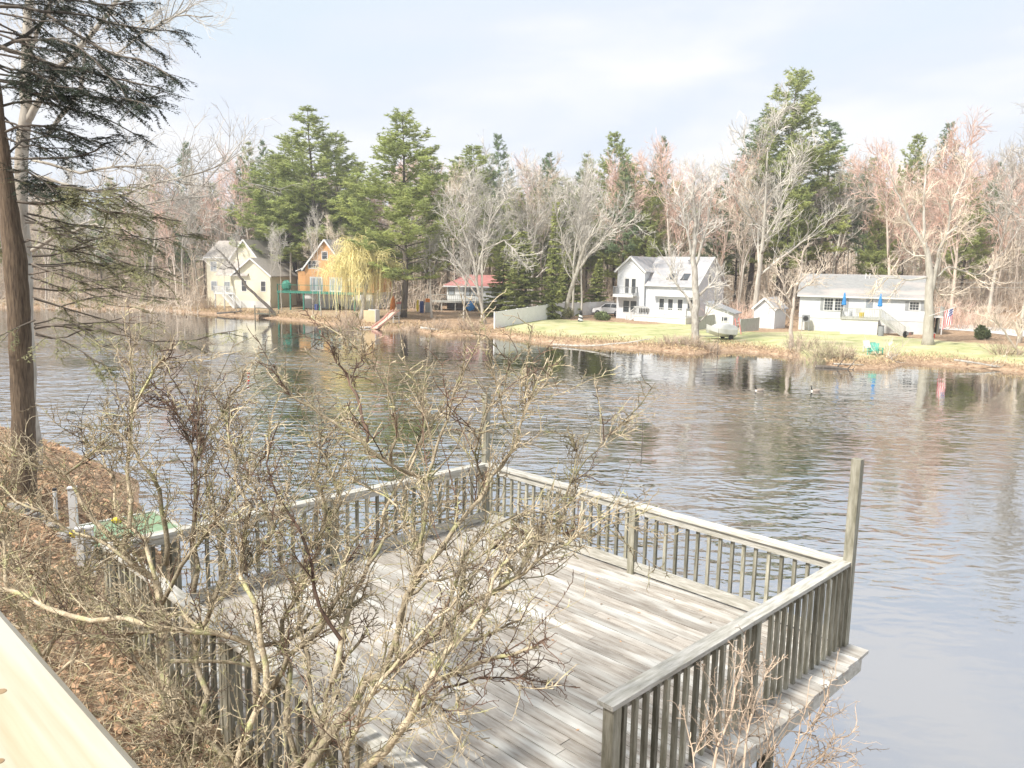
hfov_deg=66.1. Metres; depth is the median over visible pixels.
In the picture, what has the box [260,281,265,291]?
window
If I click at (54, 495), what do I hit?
white pipe
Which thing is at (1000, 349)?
bare bush
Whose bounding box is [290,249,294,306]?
utility pole
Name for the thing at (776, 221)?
bare tree
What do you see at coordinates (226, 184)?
budding tree
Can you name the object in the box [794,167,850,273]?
bare tree
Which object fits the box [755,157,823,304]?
tree
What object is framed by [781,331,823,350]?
bare bush
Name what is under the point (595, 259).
pine tree
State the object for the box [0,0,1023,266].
sky
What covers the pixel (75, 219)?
bare tree
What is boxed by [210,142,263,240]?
budding tree
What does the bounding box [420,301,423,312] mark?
blue barrel
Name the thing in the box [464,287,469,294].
window
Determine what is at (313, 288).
door
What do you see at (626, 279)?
door
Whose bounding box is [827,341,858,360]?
bare bush
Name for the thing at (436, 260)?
bare tree
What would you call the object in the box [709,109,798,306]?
pine tree
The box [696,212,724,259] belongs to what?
budding tree
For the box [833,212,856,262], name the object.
pine tree
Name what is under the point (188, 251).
pine tree
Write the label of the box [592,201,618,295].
bare tree
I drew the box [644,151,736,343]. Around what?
bare tree
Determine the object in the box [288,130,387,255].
pine tree
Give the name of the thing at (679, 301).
door
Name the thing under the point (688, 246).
bare tree
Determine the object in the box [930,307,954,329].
flag
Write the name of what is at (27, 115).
pale bare tree
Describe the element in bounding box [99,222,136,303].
bare tree
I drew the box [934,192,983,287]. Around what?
budding tree
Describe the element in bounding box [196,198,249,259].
bare tree
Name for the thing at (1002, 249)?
budding tree
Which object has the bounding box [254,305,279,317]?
dock
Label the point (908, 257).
bare tree
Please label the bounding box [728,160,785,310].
bare tree
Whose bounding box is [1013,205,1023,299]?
bare tree
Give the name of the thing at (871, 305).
door
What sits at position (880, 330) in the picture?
rain barrel
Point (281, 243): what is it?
bare tree
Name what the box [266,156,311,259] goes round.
pine tree
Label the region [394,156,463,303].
pine tree
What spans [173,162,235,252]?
bare tree
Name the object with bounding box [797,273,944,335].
single storey house
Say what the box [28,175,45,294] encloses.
bare tree
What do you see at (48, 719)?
balcony rail
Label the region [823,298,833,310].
window
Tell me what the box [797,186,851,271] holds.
bare tree
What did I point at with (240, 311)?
driftwood log
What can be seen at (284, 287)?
porch swing cover
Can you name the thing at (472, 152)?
tree
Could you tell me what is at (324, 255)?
window
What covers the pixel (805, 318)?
air conditioner
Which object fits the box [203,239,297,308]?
yellow house
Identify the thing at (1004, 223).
bare tree
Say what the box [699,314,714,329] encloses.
picket fence
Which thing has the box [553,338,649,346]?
driftwood log
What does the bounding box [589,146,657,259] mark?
budding tree
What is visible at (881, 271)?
pine tree
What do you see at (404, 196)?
pine tree
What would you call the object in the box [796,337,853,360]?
bare bush
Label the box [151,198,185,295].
pine tree
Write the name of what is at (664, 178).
budding tree
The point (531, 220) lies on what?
bare tree
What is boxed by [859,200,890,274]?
pine tree
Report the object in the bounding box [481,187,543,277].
pine tree
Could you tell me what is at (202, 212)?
budding tree
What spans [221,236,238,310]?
bare tree
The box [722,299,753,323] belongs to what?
bare bush
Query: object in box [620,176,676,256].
pine tree
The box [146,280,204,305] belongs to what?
bare bush
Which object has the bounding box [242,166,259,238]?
pine tree
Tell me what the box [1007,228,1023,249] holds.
bare tree
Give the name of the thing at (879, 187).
pine tree
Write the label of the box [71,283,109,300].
bare bush
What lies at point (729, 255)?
pine tree
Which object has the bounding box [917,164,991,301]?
bare tree
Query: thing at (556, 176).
bare tree
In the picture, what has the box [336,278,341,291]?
door
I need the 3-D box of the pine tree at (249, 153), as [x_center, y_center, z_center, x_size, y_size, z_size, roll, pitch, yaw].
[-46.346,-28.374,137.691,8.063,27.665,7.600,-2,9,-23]
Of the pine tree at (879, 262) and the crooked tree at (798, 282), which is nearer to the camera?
the crooked tree at (798, 282)
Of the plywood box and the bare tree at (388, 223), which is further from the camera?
the bare tree at (388, 223)
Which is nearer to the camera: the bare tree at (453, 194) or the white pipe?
the white pipe
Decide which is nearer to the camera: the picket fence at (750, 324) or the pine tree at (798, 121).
the picket fence at (750, 324)
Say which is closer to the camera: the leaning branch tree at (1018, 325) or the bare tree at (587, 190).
the leaning branch tree at (1018, 325)
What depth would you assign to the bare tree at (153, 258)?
123.12 m
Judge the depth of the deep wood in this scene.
127.93 m
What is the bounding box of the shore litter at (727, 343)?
[1,301,1023,370]
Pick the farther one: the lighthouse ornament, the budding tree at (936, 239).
the budding tree at (936, 239)
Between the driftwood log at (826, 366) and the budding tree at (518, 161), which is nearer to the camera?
the driftwood log at (826, 366)
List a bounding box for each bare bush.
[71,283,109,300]
[111,278,162,301]
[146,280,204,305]
[192,295,228,308]
[328,309,370,326]
[397,321,426,331]
[421,317,454,330]
[453,316,491,331]
[649,333,683,345]
[665,332,720,348]
[698,341,726,351]
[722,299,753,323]
[778,347,835,364]
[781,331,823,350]
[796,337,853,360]
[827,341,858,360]
[864,336,910,359]
[934,298,1006,329]
[954,300,1022,331]
[977,335,1023,356]
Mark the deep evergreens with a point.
(470, 270)
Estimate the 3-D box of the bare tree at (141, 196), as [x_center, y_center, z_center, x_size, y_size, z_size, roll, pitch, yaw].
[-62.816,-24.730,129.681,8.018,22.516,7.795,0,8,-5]
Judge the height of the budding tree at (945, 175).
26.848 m
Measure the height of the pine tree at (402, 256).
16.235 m
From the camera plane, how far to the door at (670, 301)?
98.02 m
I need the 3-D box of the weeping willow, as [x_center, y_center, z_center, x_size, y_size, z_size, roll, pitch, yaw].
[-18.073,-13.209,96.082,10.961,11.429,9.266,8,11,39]
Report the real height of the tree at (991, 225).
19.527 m
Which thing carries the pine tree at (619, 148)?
on the ground
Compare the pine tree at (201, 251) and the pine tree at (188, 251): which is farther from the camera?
the pine tree at (188, 251)
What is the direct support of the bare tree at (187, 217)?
on the ground
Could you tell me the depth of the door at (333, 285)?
114.12 m
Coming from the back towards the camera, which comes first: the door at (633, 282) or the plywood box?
the door at (633, 282)
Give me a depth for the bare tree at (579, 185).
116.38 m
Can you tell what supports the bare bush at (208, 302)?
on the ground
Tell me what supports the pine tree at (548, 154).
on the ground
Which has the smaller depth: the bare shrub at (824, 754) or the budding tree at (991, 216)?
the bare shrub at (824, 754)
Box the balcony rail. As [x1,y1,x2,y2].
[0,611,139,767]
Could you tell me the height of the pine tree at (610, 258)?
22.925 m
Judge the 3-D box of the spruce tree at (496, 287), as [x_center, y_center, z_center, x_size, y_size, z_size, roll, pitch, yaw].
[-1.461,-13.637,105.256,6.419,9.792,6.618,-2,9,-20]
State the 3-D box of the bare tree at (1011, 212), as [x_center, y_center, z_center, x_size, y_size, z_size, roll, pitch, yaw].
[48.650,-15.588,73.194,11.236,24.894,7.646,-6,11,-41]
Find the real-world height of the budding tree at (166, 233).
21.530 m
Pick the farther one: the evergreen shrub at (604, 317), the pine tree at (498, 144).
the pine tree at (498, 144)
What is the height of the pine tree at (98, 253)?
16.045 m
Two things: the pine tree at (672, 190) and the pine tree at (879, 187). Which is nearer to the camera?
the pine tree at (672, 190)
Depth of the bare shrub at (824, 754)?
5.84 m
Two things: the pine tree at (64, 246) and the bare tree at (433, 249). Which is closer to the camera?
the bare tree at (433, 249)
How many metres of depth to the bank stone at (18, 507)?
14.13 m
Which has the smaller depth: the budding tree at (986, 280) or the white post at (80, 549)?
the white post at (80, 549)
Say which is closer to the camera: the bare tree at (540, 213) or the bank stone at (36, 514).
the bank stone at (36, 514)
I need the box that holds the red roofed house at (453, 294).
[426,275,520,311]
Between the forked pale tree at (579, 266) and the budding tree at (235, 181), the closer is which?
the forked pale tree at (579, 266)
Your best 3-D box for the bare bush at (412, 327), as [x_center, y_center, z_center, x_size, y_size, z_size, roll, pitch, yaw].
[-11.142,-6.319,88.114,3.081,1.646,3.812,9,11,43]
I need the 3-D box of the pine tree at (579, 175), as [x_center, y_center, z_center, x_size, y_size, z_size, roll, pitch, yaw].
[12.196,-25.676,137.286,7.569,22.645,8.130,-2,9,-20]
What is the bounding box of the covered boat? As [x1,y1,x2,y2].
[700,323,737,339]
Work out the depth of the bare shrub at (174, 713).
5.62 m
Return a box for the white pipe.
[52,488,58,519]
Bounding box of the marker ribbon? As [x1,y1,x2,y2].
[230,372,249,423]
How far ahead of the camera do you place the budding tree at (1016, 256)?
133.35 m
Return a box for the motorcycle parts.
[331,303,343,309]
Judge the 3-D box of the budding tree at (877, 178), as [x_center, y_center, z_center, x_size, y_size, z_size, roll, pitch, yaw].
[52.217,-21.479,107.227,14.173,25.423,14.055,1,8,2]
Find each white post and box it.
[66,486,78,550]
[74,526,85,570]
[84,525,95,575]
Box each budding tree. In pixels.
[117,179,169,283]
[119,197,146,299]
[140,161,191,306]
[184,186,235,253]
[196,170,231,293]
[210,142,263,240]
[211,168,256,236]
[289,203,327,264]
[313,157,377,227]
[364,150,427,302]
[384,160,447,302]
[511,150,568,289]
[579,166,616,282]
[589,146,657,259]
[626,135,715,256]
[643,204,686,256]
[663,158,719,256]
[691,143,776,268]
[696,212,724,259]
[707,172,735,260]
[740,217,759,298]
[807,177,846,269]
[814,185,863,273]
[817,171,837,273]
[841,129,951,274]
[857,202,917,272]
[861,161,902,230]
[897,159,977,275]
[904,202,964,268]
[906,104,1005,307]
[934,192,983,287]
[955,152,1018,298]
[964,183,1023,305]
[967,150,1018,288]
[979,167,1023,280]
[994,162,1023,293]
[1011,160,1023,259]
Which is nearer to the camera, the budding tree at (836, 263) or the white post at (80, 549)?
the white post at (80, 549)
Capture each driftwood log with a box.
[217,307,242,313]
[420,326,459,331]
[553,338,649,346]
[816,359,856,369]
[833,363,862,364]
[954,358,1020,367]
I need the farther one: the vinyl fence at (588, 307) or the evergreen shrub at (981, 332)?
the vinyl fence at (588, 307)
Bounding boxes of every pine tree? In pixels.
[31,227,44,286]
[35,191,80,297]
[60,198,90,273]
[87,205,114,297]
[90,177,132,274]
[133,173,177,291]
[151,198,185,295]
[167,141,199,294]
[172,219,197,293]
[174,207,201,283]
[188,194,211,296]
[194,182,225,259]
[217,153,331,263]
[220,155,256,240]
[225,141,257,238]
[242,134,342,295]
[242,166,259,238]
[244,104,376,261]
[250,139,271,231]
[252,193,272,240]
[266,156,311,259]
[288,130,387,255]
[325,107,474,317]
[327,161,382,251]
[385,204,418,296]
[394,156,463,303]
[440,155,487,276]
[480,132,516,270]
[481,175,500,233]
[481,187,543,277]
[526,191,547,289]
[530,177,608,301]
[531,151,565,260]
[532,157,559,299]
[536,196,567,289]
[562,171,596,283]
[571,153,607,295]
[583,131,652,302]
[585,161,680,280]
[603,159,645,262]
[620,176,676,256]
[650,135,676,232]
[655,180,697,256]
[696,187,733,260]
[707,180,743,298]
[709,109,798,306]
[717,66,866,299]
[717,174,759,304]
[788,187,829,304]
[790,118,868,273]
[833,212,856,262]
[844,167,880,274]
[852,205,900,274]
[853,157,888,245]
[859,193,907,274]
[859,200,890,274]
[878,133,937,273]
[915,121,962,267]
[961,176,986,288]
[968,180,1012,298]
[971,162,1008,290]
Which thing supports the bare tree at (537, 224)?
on the ground
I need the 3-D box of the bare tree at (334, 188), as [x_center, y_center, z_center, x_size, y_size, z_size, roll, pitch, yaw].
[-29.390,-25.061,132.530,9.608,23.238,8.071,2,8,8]
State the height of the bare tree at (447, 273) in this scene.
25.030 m
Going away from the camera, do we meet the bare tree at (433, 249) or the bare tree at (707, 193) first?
the bare tree at (433, 249)
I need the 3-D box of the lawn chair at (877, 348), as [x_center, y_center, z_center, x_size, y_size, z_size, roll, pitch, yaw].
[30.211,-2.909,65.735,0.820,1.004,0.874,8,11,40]
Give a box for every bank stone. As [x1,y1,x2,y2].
[6,502,30,512]
[22,510,45,521]
[41,519,58,528]
[53,531,69,541]
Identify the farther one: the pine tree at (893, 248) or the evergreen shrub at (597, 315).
the pine tree at (893, 248)
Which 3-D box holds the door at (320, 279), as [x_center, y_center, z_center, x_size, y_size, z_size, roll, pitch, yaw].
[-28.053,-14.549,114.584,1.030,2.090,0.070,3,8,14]
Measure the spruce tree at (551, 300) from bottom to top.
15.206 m
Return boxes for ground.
[0,257,1023,767]
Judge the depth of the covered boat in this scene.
77.36 m
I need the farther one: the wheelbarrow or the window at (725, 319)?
the window at (725, 319)
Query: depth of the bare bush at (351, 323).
92.74 m
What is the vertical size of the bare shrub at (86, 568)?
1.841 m
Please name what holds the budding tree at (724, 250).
on the ground
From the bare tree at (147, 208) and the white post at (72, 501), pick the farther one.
the bare tree at (147, 208)
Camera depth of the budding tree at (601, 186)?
137.04 m
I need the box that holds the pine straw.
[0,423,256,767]
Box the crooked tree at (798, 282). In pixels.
[757,236,837,347]
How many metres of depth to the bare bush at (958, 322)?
90.99 m
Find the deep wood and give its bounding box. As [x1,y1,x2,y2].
[0,211,1023,315]
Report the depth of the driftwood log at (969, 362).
62.29 m
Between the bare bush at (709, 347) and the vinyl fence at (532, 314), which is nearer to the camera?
the bare bush at (709, 347)
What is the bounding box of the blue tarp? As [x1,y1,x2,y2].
[466,301,474,310]
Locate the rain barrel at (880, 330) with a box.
[878,325,883,335]
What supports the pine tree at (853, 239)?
on the ground
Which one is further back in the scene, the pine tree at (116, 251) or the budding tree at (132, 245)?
the pine tree at (116, 251)
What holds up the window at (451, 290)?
in the red roofed house at (453, 294)
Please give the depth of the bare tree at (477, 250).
91.01 m
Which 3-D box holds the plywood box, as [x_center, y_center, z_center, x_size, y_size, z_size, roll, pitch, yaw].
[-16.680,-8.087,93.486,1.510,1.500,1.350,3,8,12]
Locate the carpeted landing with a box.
[66,510,181,585]
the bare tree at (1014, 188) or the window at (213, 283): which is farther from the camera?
the bare tree at (1014, 188)
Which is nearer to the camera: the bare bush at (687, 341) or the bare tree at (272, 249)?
the bare bush at (687, 341)
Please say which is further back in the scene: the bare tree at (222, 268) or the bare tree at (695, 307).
the bare tree at (222, 268)
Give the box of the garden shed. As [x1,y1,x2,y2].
[751,297,788,328]
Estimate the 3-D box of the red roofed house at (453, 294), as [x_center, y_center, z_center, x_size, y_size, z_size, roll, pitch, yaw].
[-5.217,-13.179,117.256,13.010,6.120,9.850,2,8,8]
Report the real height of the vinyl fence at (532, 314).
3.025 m
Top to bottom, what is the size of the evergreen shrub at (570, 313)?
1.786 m
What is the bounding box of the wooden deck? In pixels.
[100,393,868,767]
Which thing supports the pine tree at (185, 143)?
on the ground
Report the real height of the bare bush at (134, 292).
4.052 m
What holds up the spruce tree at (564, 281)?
on the ground
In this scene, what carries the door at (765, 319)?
in the garden shed
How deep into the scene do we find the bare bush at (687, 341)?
71.28 m
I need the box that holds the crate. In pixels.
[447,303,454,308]
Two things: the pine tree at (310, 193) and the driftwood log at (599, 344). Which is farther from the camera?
the pine tree at (310, 193)
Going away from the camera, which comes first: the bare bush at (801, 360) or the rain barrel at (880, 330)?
the bare bush at (801, 360)
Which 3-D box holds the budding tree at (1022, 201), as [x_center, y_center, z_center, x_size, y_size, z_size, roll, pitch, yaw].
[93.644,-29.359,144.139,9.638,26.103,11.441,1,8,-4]
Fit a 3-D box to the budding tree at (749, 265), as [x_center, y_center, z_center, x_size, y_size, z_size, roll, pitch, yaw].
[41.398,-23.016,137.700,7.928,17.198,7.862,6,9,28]
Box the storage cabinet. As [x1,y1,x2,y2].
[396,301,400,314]
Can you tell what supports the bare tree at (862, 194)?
on the ground
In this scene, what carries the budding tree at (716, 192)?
on the ground
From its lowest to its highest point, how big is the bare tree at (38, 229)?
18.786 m
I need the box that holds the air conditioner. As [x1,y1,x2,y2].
[801,315,809,330]
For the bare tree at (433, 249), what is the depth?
99.22 m
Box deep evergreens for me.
[40,235,1020,289]
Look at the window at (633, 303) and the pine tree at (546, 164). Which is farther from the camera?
the pine tree at (546, 164)
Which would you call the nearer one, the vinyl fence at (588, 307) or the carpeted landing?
the carpeted landing
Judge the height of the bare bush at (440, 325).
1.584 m
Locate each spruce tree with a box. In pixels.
[479,245,517,316]
[497,230,553,318]
[540,202,563,318]
[555,251,586,315]
[583,259,608,301]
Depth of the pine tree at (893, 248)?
125.82 m
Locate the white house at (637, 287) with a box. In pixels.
[613,256,727,323]
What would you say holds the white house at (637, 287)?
on the ground
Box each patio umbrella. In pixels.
[842,293,845,312]
[878,294,881,308]
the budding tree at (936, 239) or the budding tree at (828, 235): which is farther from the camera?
the budding tree at (828, 235)
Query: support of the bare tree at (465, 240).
on the ground
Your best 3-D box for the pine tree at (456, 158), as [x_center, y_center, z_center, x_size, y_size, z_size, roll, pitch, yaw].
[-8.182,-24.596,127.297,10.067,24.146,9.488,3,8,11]
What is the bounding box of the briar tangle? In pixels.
[0,496,341,767]
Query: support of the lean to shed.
on the ground
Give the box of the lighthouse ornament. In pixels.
[578,310,582,321]
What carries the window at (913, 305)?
in the single storey house at (823, 308)
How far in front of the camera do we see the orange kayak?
102.38 m
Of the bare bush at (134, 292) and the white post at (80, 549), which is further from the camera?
the bare bush at (134, 292)
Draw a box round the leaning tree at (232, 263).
[195,227,274,313]
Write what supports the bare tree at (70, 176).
on the ground
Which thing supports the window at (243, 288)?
in the yellow house at (256, 267)
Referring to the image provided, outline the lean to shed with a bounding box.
[704,300,741,326]
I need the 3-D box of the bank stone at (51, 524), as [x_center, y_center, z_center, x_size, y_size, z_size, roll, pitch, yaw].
[-8.349,2.557,14.152,0.423,0.245,0.327,3,8,13]
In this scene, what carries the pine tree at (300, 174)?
on the ground
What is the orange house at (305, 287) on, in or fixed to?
on the ground
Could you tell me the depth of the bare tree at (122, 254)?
127.57 m
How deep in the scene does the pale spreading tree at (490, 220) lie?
90.15 m
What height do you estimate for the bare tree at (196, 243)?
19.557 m
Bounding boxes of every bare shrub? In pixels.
[0,297,434,767]
[0,428,180,674]
[230,276,682,767]
[669,624,885,767]
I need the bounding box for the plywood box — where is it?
[363,309,379,322]
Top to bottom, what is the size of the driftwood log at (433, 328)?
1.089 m
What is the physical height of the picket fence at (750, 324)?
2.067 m
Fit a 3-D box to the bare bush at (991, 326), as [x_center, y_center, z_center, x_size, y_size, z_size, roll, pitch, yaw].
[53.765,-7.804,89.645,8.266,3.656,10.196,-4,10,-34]
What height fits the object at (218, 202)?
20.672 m
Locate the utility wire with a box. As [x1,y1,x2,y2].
[976,282,1001,287]
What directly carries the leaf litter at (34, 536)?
on the ground
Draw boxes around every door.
[310,277,315,290]
[316,277,322,290]
[329,277,335,291]
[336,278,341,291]
[623,277,630,293]
[630,277,636,293]
[657,297,665,314]
[666,297,674,314]
[676,298,683,314]
[685,298,692,315]
[759,310,770,328]
[863,298,875,315]
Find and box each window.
[210,262,216,270]
[211,281,216,290]
[224,281,230,290]
[241,280,246,291]
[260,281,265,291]
[308,260,318,268]
[321,251,327,259]
[448,287,454,294]
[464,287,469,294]
[470,287,476,295]
[622,300,629,312]
[630,300,636,312]
[721,316,728,321]
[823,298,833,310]
[834,298,843,310]
[909,301,919,310]
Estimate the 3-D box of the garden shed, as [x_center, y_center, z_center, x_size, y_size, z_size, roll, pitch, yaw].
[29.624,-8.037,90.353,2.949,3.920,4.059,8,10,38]
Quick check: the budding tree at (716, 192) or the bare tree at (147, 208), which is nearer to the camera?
the bare tree at (147, 208)
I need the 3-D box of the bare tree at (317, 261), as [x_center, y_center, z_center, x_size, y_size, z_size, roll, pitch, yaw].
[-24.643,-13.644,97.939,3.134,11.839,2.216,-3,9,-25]
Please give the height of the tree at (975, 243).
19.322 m
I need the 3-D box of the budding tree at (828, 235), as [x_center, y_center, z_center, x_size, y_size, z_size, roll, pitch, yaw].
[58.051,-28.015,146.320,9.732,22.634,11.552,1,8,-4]
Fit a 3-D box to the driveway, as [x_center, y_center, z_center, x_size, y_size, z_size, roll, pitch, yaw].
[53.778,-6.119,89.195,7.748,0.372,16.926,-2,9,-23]
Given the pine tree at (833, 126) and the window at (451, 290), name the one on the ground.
the pine tree at (833, 126)
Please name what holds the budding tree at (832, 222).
on the ground
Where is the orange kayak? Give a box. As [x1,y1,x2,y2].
[390,296,394,310]
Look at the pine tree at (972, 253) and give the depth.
150.99 m
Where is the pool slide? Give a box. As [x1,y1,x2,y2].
[371,310,398,328]
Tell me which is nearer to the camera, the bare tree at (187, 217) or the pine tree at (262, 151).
the bare tree at (187, 217)
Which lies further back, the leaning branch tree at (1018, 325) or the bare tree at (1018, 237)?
the bare tree at (1018, 237)
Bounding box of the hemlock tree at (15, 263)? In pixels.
[0,0,247,496]
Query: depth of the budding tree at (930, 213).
118.41 m
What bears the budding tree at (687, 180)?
on the ground
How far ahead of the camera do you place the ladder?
82.20 m
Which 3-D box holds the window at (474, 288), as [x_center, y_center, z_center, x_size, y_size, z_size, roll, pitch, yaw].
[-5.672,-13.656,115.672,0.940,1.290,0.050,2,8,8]
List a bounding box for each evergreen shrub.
[561,307,573,317]
[594,311,607,319]
[601,314,610,320]
[973,324,988,339]
[986,329,991,338]
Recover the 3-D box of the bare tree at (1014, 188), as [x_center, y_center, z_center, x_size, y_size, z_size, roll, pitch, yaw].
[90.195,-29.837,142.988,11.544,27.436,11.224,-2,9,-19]
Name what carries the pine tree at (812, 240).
on the ground
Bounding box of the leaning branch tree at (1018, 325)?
[971,304,1023,357]
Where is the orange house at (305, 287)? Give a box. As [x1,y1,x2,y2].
[277,239,390,310]
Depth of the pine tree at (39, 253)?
156.01 m
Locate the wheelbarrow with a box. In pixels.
[903,331,913,337]
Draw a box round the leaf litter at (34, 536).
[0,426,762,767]
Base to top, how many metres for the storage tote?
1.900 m
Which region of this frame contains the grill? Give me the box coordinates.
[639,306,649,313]
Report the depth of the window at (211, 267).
119.54 m
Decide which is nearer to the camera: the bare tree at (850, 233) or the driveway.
the driveway
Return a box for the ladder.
[733,318,741,334]
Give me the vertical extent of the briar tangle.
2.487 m
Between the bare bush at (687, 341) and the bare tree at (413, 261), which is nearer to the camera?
the bare bush at (687, 341)
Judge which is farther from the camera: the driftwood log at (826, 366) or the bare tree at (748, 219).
the bare tree at (748, 219)
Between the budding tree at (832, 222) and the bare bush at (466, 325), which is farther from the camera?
the budding tree at (832, 222)
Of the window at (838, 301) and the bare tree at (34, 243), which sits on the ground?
the bare tree at (34, 243)
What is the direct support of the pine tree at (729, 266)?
on the ground
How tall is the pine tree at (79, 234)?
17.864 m
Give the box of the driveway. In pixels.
[939,325,1023,335]
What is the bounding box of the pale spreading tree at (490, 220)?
[431,152,545,323]
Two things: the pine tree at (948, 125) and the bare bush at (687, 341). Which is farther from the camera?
the pine tree at (948, 125)
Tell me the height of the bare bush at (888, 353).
2.017 m
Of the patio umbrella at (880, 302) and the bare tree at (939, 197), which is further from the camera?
the bare tree at (939, 197)
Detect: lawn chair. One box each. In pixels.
[863,340,870,351]
[867,343,879,355]
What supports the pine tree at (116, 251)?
on the ground
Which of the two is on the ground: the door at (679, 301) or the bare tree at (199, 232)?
the bare tree at (199, 232)
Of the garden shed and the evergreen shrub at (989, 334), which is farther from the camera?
the garden shed
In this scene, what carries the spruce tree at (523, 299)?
on the ground
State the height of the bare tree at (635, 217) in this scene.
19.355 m
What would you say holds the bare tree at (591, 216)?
on the ground
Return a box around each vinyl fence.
[494,302,564,328]
[570,301,613,315]
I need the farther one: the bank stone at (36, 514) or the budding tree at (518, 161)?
the budding tree at (518, 161)
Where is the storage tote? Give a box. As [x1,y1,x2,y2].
[425,298,429,311]
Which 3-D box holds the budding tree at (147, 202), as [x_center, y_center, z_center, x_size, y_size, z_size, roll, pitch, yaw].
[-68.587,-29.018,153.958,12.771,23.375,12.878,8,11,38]
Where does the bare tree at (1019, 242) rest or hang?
on the ground
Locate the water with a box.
[0,308,1023,767]
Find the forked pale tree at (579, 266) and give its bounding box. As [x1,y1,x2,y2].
[536,176,654,318]
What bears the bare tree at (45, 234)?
on the ground
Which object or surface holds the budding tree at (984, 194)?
on the ground
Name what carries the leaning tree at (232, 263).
on the ground
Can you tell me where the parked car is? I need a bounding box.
[592,303,615,315]
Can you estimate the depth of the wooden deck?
8.06 m
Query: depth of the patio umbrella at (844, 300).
84.66 m
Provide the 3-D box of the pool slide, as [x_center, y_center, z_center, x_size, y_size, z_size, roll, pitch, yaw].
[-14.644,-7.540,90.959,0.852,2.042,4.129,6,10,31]
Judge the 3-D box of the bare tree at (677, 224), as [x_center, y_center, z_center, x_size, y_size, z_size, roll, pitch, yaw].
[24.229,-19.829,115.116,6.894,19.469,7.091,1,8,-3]
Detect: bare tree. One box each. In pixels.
[0,0,298,471]
[28,173,74,306]
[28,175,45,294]
[28,187,55,295]
[28,194,61,298]
[28,198,40,295]
[54,153,97,284]
[64,204,91,307]
[81,240,100,303]
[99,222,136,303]
[100,170,146,289]
[113,228,134,295]
[121,169,180,294]
[132,191,154,303]
[152,198,174,283]
[154,160,222,303]
[170,184,207,290]
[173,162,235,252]
[178,203,213,294]
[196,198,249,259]
[208,206,239,249]
[217,245,228,310]
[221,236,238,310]
[263,229,280,305]
[267,224,291,310]
[302,228,322,286]
[304,203,325,316]
[310,170,349,220]
[319,214,344,315]
[328,224,358,315]
[382,170,424,266]
[400,215,447,317]
[401,218,423,305]
[410,212,433,300]
[412,166,468,280]
[415,222,450,294]
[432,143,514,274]
[432,171,480,278]
[435,158,473,277]
[437,167,510,316]
[448,180,485,272]
[453,174,486,320]
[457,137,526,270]
[457,195,479,268]
[484,149,574,305]
[498,155,580,305]
[513,145,565,302]
[523,197,548,290]
[547,151,617,316]
[563,180,612,315]
[571,167,607,294]
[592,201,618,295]
[605,175,653,235]
[620,189,654,255]
[634,142,687,241]
[643,164,671,202]
[644,151,736,343]
[660,185,703,255]
[674,230,705,256]
[684,160,726,252]
[710,74,849,314]
[715,159,772,309]
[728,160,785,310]
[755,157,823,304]
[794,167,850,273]
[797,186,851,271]
[801,148,877,273]
[805,215,831,271]
[822,173,863,272]
[834,172,863,273]
[836,168,879,273]
[857,180,923,274]
[890,172,946,275]
[911,157,950,274]
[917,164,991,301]
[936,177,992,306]
[965,137,1023,314]
[978,98,1023,342]
[982,197,1015,299]
[999,148,1023,292]
[1000,186,1023,306]
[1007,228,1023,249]
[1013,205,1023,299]
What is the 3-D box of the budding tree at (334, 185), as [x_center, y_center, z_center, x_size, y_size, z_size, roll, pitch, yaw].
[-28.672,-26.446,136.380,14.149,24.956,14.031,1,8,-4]
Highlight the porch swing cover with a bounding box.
[282,280,290,289]
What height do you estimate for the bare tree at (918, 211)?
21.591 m
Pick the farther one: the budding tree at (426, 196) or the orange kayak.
the budding tree at (426, 196)
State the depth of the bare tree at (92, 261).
116.07 m
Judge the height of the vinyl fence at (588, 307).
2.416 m
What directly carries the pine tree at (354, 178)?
on the ground
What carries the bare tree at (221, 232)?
on the ground
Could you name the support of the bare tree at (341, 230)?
on the ground
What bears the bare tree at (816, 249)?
on the ground
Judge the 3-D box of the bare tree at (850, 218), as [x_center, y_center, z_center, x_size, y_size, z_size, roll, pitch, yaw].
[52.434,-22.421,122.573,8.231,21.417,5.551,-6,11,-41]
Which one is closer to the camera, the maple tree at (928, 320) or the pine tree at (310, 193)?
the maple tree at (928, 320)
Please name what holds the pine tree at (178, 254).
on the ground
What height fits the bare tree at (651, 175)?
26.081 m
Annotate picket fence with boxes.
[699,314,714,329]
[739,317,759,332]
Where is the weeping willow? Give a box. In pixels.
[312,232,406,318]
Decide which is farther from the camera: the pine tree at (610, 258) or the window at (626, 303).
the pine tree at (610, 258)
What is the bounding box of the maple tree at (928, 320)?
[854,137,1023,344]
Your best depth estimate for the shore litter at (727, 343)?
75.93 m
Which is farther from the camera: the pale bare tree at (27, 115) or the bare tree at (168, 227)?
the bare tree at (168, 227)
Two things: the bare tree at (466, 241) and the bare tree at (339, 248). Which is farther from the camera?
the bare tree at (466, 241)
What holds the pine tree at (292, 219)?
on the ground
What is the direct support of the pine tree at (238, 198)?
on the ground

